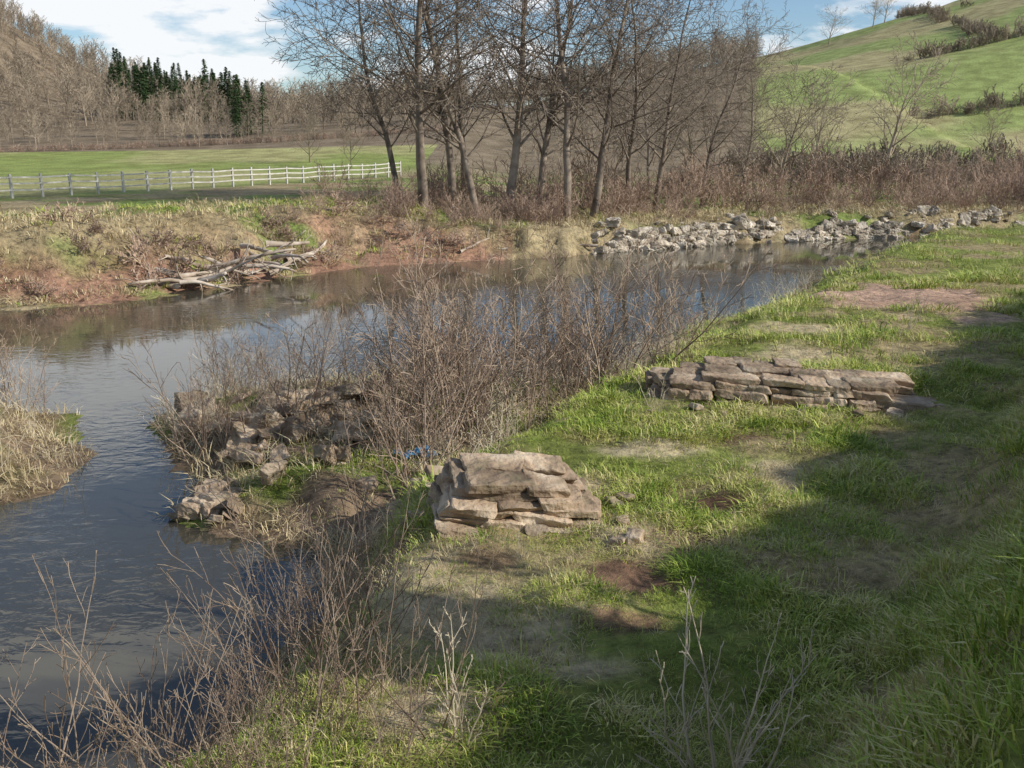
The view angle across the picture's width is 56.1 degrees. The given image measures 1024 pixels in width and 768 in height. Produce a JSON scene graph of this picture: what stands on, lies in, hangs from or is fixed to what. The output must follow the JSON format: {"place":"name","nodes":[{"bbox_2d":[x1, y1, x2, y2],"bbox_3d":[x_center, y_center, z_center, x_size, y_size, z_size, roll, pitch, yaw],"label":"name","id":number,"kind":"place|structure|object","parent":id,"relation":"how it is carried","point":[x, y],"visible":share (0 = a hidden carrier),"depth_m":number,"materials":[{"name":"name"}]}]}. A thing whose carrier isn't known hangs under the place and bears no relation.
{"place":"outdoors","nodes":[
{"label":"outdoors","id":0,"kind":"place"},
{"bbox_2d":[0,237,925,767],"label":"river water","id":1,"kind":"structure","parent":0,"point":[114,491],"depth_m":16.14,"materials":[{"name":"grey liquid"}]},
{"bbox_2d":[1,0,956,105],"label":"sky","id":2,"kind":"structure","parent":0,"point":[228,34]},
{"bbox_2d":[0,0,1023,767],"bbox_3d":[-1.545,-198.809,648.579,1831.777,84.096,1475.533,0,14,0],"label":"ground","id":3,"kind":"structure","parent":0,"point":[978,70],"depth_m":18.13,"materials":[{"name":"green plant"}]},
{"bbox_2d":[105,47,271,136],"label":"conifer plantation","id":4,"kind":"object","parent":3,"relation":"on","point":[145,85],"visible":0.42,"depth_m":203.50,"materials":[{"name":"green plant"}]},
{"bbox_2d":[0,161,400,197],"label":"post and rail fence","id":5,"kind":"object","parent":3,"relation":"on","point":[122,180],"visible":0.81,"depth_m":63.32,"materials":[{"name":"white wood"}]},
{"bbox_2d":[168,474,270,521],"bbox_3d":[-4.409,1.872,13.762,1.408,0.828,1.850,8,16,29],"label":"rubble pile","id":6,"kind":"object","parent":3,"relation":"on","point":[195,504],"visible":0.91,"depth_m":13.62,"materials":[{"name":"stone"}]},
{"bbox_2d":[0,124,442,151],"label":"hedge","id":7,"kind":"object","parent":3,"relation":"on","point":[45,147],"visible":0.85,"depth_m":138.28,"materials":[{"name":"plant"}]},
{"bbox_2d":[115,227,338,290],"bbox_3d":[-10.340,-4.855,37.183,10.759,2.592,6.316,-13,19,-42],"label":"driftwood pile","id":8,"kind":"object","parent":3,"relation":"on","point":[205,277],"visible":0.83,"depth_m":36.71,"materials":[{"name":"grey wood"}]},
{"bbox_2d":[0,187,477,302],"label":"bank brambles","id":9,"kind":"object","parent":3,"relation":"on","point":[95,228],"visible":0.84,"depth_m":37.12,"materials":[{"name":"brown plant"}]},
{"bbox_2d":[0,411,505,767],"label":"bramble shoots","id":10,"kind":"object","parent":3,"relation":"on","point":[278,675],"visible":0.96,"depth_m":6.71,"materials":[{"name":"brown plant"}]},
{"bbox_2d":[283,105,324,162],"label":"bare tree","id":11,"kind":"object","parent":3,"relation":"on","point":[315,115],"visible":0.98,"depth_m":107.68,"materials":[{"name":"brown wood"}]},
{"bbox_2d":[1,194,611,306],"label":"bank grass","id":12,"kind":"structure","parent":3,"relation":"on","point":[147,207],"depth_m":44.60,"materials":[{"name":"plant"}]},
{"bbox_2d":[174,370,487,485],"bbox_3d":[-3.476,0.493,17.291,4.365,1.038,5.924,-10,17,-34],"label":"rubble pile","id":13,"kind":"object","parent":3,"relation":"on","point":[322,414],"visible":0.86,"depth_m":15.99,"materials":[{"name":"stone"}]},
{"bbox_2d":[331,112,371,167],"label":"bare tree","id":14,"kind":"object","parent":3,"relation":"on","point":[350,142],"visible":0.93,"depth_m":100.16,"materials":[{"name":"brown wood"}]},
{"bbox_2d":[254,0,454,195],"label":"alder tree","id":15,"kind":"object","parent":3,"relation":"on","point":[388,146],"visible":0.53,"depth_m":54.86,"materials":[{"name":"brown plant"}]},
{"bbox_2d":[340,462,442,563],"bbox_3d":[-0.954,1.494,12.904,2.617,1.291,3.764,0,14,0],"label":"rubble pile","id":16,"kind":"object","parent":3,"relation":"on","point":[366,479],"visible":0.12,"depth_m":12.40,"materials":[{"name":"stone"}]},
{"bbox_2d":[0,203,798,501],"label":"sapling thicket","id":17,"kind":"object","parent":3,"relation":"on","point":[460,353],"visible":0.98,"depth_m":16.49,"materials":[{"name":"brown plant"}]},
{"bbox_2d":[291,0,531,215],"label":"alder tree","id":18,"kind":"object","parent":3,"relation":"on","point":[466,167],"visible":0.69,"depth_m":48.76,"materials":[{"name":"brown plant"}]},
{"bbox_2d":[393,445,437,458],"bbox_3d":[-1.500,1.066,15.004,0.700,0.160,0.360,0,14,0],"label":"blue plastic sheet","id":19,"kind":"object","parent":3,"relation":"on","point":[416,449],"visible":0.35,"depth_m":15.00,"materials":[{"name":"blue plastic"}]},
{"bbox_2d":[0,0,832,173],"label":"distant woodland","id":20,"kind":"object","parent":3,"relation":"on","point":[280,104],"visible":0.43,"depth_m":187.37,"materials":[{"name":"brown plant"}]},
{"bbox_2d":[272,0,562,208],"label":"alder tree","id":21,"kind":"object","parent":3,"relation":"on","point":[420,156],"visible":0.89,"depth_m":46.49,"materials":[{"name":"brown plant"}]},
{"bbox_2d":[278,0,557,209],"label":"alder tree","id":22,"kind":"object","parent":3,"relation":"on","point":[450,166],"visible":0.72,"depth_m":48.15,"materials":[{"name":"brown plant"}]},
{"bbox_2d":[0,257,858,501],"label":"dead weeds","id":23,"kind":"object","parent":3,"relation":"on","point":[500,432],"visible":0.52,"depth_m":17.28,"materials":[{"name":"brown plant"}]},
{"bbox_2d":[427,607,490,747],"bbox_3d":[-0.408,2.083,6.597,0.377,1.158,0.725,-6,15,-24],"label":"bare shrub","id":24,"kind":"object","parent":3,"relation":"on","point":[455,713],"visible":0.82,"depth_m":6.62,"materials":[{"name":"plant"}]},
{"bbox_2d":[366,0,579,203],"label":"alder tree","id":25,"kind":"object","parent":3,"relation":"on","point":[460,106],"visible":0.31,"depth_m":57.17,"materials":[{"name":"brown plant"}]},
{"bbox_2d":[384,216,612,252],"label":"fallen branches","id":26,"kind":"object","parent":3,"relation":"on","point":[506,248],"visible":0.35,"depth_m":45.52,"materials":[{"name":"wood"}]},
{"bbox_2d":[0,229,1023,767],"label":"dry grass","id":27,"kind":"structure","parent":3,"relation":"on","point":[238,481],"depth_m":11.43,"materials":[{"name":"beige plant"}]},
{"bbox_2d":[0,190,1023,307],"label":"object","id":28,"kind":"structure","parent":3,"relation":"on","point":[34,216],"depth_m":44.35,"materials":[{"name":"beige plant"}]},
{"bbox_2d":[513,526,528,560],"bbox_3d":[0.087,1.663,9.668,0.177,0.469,0.166,4,15,17],"label":"bare shrub","id":29,"kind":"object","parent":3,"relation":"on","point":[518,556],"visible":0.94,"depth_m":9.69,"materials":[{"name":"brown plant"}]},
{"bbox_2d":[401,448,644,545],"bbox_3d":[0.093,1.333,10.848,2.761,0.921,1.797,0,14,0],"label":"masonry boulder","id":30,"kind":"object","parent":3,"relation":"on","point":[516,488],"visible":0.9,"depth_m":10.57,"materials":[{"name":"stone"}]},
{"bbox_2d":[390,0,670,204],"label":"alder tree","id":31,"kind":"object","parent":3,"relation":"on","point":[514,162],"visible":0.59,"depth_m":50.72,"materials":[{"name":"brown plant"}]},
{"bbox_2d":[415,0,703,218],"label":"alder tree","id":32,"kind":"object","parent":3,"relation":"on","point":[567,138],"visible":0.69,"depth_m":50.40,"materials":[{"name":"brown plant"}]},
{"bbox_2d":[458,0,679,218],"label":"alder tree","id":33,"kind":"object","parent":3,"relation":"on","point":[544,152],"visible":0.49,"depth_m":52.59,"materials":[{"name":"brown plant"}]},
{"bbox_2d":[158,223,1023,767],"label":"grass","id":34,"kind":"structure","parent":3,"relation":"on","point":[946,711],"depth_m":8.77,"materials":[{"name":"green plant"}]},
{"bbox_2d":[494,0,766,215],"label":"alder tree","id":35,"kind":"object","parent":3,"relation":"on","point":[595,206],"visible":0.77,"depth_m":50.63,"materials":[{"name":"brown plant"}]},
{"bbox_2d":[547,0,726,207],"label":"alder tree","id":36,"kind":"object","parent":3,"relation":"on","point":[631,139],"visible":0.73,"depth_m":51.40,"materials":[{"name":"brown plant"}]},
{"bbox_2d":[572,5,711,199],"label":"alder tree","id":37,"kind":"object","parent":3,"relation":"on","point":[648,154],"visible":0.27,"depth_m":70.24,"materials":[{"name":"brown plant"}]},
{"bbox_2d":[634,368,669,413],"bbox_3d":[2.072,0.190,14.539,0.606,0.905,0.315,4,15,17],"label":"bare shrub","id":38,"kind":"object","parent":3,"relation":"on","point":[654,408],"visible":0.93,"depth_m":14.55,"materials":[{"name":"brown plant"}]},
{"bbox_2d":[298,125,1023,255],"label":"riverside scrub","id":39,"kind":"object","parent":3,"relation":"on","point":[1001,185],"visible":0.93,"depth_m":59.95,"materials":[{"name":"brown plant"}]},
{"bbox_2d":[592,0,772,212],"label":"alder tree","id":40,"kind":"object","parent":3,"relation":"on","point":[665,134],"visible":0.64,"depth_m":57.02,"materials":[{"name":"brown plant"}]},
{"bbox_2d":[644,49,757,174],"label":"bare tree","id":41,"kind":"object","parent":3,"relation":"on","point":[691,130],"visible":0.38,"depth_m":88.31,"materials":[{"name":"brown wood"}]},
{"bbox_2d":[635,576,816,767],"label":"bare shrub","id":42,"kind":"object","parent":3,"relation":"on","point":[689,760],"visible":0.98,"depth_m":6.22,"materials":[{"name":"grey plant"}]},
{"bbox_2d":[650,0,817,206],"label":"alder tree","id":43,"kind":"object","parent":3,"relation":"on","point":[715,132],"visible":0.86,"depth_m":60.71,"materials":[{"name":"brown plant"}]},
{"bbox_2d":[702,36,806,201],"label":"alder tree","id":44,"kind":"object","parent":3,"relation":"on","point":[751,141],"visible":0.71,"depth_m":65.82,"materials":[{"name":"brown plant"}]},
{"bbox_2d":[701,614,809,767],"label":"bare shrub","id":45,"kind":"object","parent":3,"relation":"on","point":[736,762],"visible":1,"depth_m":6.23,"materials":[{"name":"grey plant"}]},
{"bbox_2d":[736,58,847,188],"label":"bare tree","id":46,"kind":"object","parent":3,"relation":"on","point":[789,145],"visible":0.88,"depth_m":84.12,"materials":[{"name":"brown wood"}]},
{"bbox_2d":[642,356,945,419],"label":"ruined stone wall","id":47,"kind":"structure","parent":3,"relation":"on","point":[784,381],"depth_m":15.19,"materials":[{"name":"stone"}]},
{"bbox_2d":[589,204,1023,253],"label":"stone revetment","id":48,"kind":"object","parent":3,"relation":"on","point":[724,234],"visible":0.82,"depth_m":52.73,"materials":[{"name":"grey stone"}]},
{"bbox_2d":[783,68,871,180],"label":"bare tree","id":49,"kind":"object","parent":3,"relation":"on","point":[817,125],"visible":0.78,"depth_m":94.91,"materials":[{"name":"brown wood"}]},
{"bbox_2d":[817,5,851,43],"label":"bare tree","id":50,"kind":"object","parent":3,"relation":"on","point":[833,23],"visible":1,"depth_m":259.44,"materials":[{"name":"grey wood"}]},
{"bbox_2d":[711,0,1023,184],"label":"hill hedgerow","id":51,"kind":"object","parent":3,"relation":"on","point":[991,31],"visible":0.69,"depth_m":113.11,"materials":[{"name":"brown plant"}]},
{"bbox_2d":[860,0,888,26],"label":"bare tree","id":52,"kind":"object","parent":3,"relation":"on","point":[876,5],"visible":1,"depth_m":265.58,"materials":[{"name":"grey wood"}]},
{"bbox_2d":[865,0,896,22],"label":"bare tree","id":53,"kind":"object","parent":3,"relation":"on","point":[885,9],"visible":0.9,"depth_m":272.16,"materials":[{"name":"grey wood"}]},
{"bbox_2d":[885,324,910,364],"bbox_3d":[7.191,-0.661,17.875,0.309,0.947,0.593,-4,15,-16],"label":"bare shrub","id":54,"kind":"object","parent":3,"relation":"on","point":[897,355],"visible":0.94,"depth_m":17.86,"materials":[{"name":"plant"}]},
{"bbox_2d":[850,31,962,162],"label":"bare tree","id":55,"kind":"object","parent":3,"relation":"on","point":[893,136],"visible":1,"depth_m":103.33,"materials":[{"name":"brown wood"}]},
{"bbox_2d":[904,290,927,331],"bbox_3d":[8.716,-1.479,20.676,0.477,1.076,1.160,4,15,17],"label":"bare shrub","id":56,"kind":"object","parent":3,"relation":"on","point":[911,322],"visible":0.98,"depth_m":20.78,"materials":[{"name":"brown plant"}]},
{"bbox_2d":[956,101,1015,151],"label":"bare tree","id":57,"kind":"object","parent":3,"relation":"on","point":[990,120],"visible":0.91,"depth_m":119.97,"materials":[{"name":"brown wood"}]}
]}

